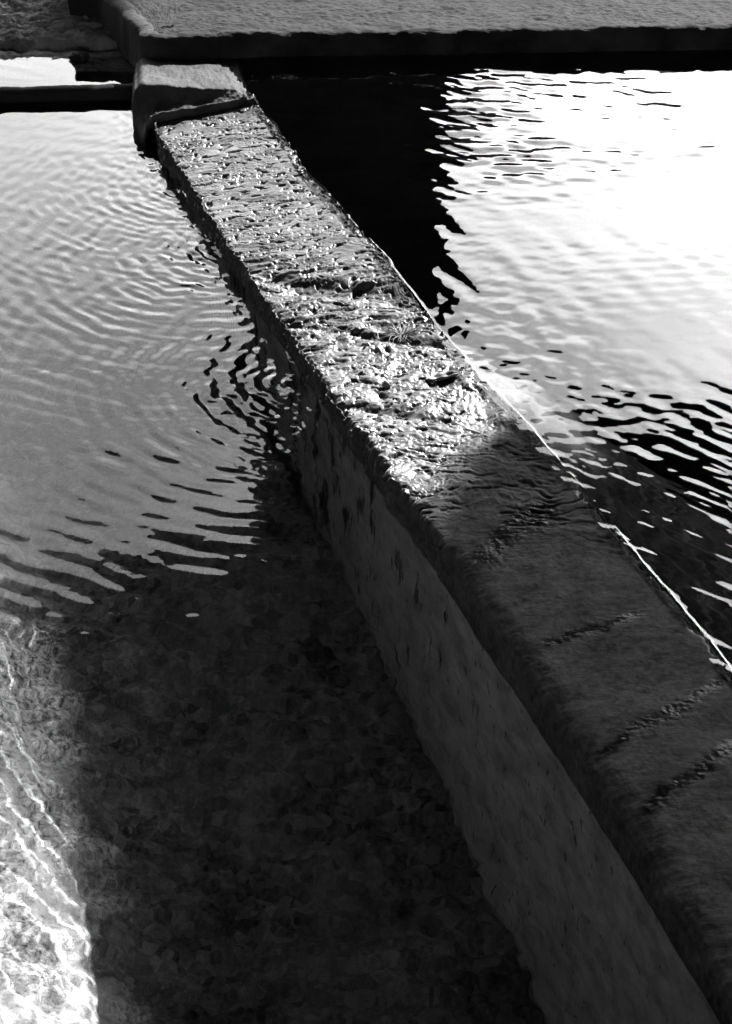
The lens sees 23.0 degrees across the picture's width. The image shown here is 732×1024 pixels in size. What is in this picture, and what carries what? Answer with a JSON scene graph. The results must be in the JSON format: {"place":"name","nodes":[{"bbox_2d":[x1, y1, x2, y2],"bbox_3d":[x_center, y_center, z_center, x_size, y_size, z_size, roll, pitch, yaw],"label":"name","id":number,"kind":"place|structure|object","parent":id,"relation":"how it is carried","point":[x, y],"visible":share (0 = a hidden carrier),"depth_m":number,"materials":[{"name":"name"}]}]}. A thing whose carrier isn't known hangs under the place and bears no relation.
{"place":"outdoors","nodes":[
{"label":"outdoors","id":0,"kind":"place"},
{"bbox_2d":[0,50,134,86],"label":"water","id":1,"kind":"structure","parent":0,"point":[32,71],"depth_m":6.28,"materials":[{"name":"white liquid"}]},
{"bbox_2d":[68,51,88,62],"bbox_3d":[-1.011,-1.606,6.368,0.068,0.050,0.070,27,43,33],"label":"pebble","id":2,"kind":"object","parent":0,"point":[80,57],"visible":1,"depth_m":6.34,"materials":[{"name":"black stone"}]},
{"bbox_2d":[0,100,721,1023],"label":"water","id":3,"kind":"structure","parent":0,"point":[274,746],"depth_m":3.58,"materials":[{"name":"grey liquid"}]},
{"bbox_2d":[97,0,731,67],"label":"stone slab","id":4,"kind":"structure","parent":0,"point":[203,30],"depth_m":6.21,"materials":[{"name":"stone"}]},
{"bbox_2d":[215,49,731,688],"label":"water","id":5,"kind":"structure","parent":0,"point":[549,235],"depth_m":5.05,"materials":[{"name":"liquid"}]},
{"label":"pool floor","id":6,"kind":"structure","parent":0,"visible":0},
{"bbox_2d":[0,0,120,59],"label":"stone bank","id":7,"kind":"structure","parent":6,"relation":"on","point":[30,27],"depth_m":6.47,"materials":[{"name":"black stone"}]},
{"bbox_2d":[0,83,132,102],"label":"rim","id":8,"kind":"object","parent":6,"relation":"on","point":[100,92],"visible":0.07,"depth_m":6.12,"materials":[{"name":"stone"}]},
{"bbox_2d":[132,58,256,140],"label":"stone block","id":9,"kind":"structure","parent":6,"relation":"on","point":[169,89],"depth_m":5.90,"materials":[{"name":"grey stone"}]},
{"bbox_2d":[154,94,731,1023],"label":"dividing wall","id":10,"kind":"structure","parent":6,"relation":"on","point":[598,652],"depth_m":3.87,"materials":[{"name":"stone"}]},
{"bbox_2d":[382,379,392,388],"bbox_3d":[0.052,-0.314,4.421,0.027,0.024,0.029,0,35,0],"label":"crumb","id":11,"kind":"object","parent":10,"relation":"on","point":[388,383],"visible":1,"depth_m":4.41,"materials":[{"name":"white"}]},
{"bbox_2d":[379,319,424,343],"bbox_3d":[0.090,-0.463,4.620,0.127,0.017,0.122,0,35,0],"label":"weed tuft","id":12,"kind":"object","parent":10,"relation":"on","point":[395,332],"visible":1,"depth_m":4.62,"materials":[{"name":"grey plant"}]},
{"bbox_2d":[425,370,460,380],"bbox_3d":[0.191,-0.334,4.439,0.092,0.015,0.035,-13,25,-8],"label":"leaf","id":13,"kind":"object","parent":10,"relation":"on","point":[443,375],"visible":1,"depth_m":4.44,"materials":[{"name":"white plant"}]}
]}

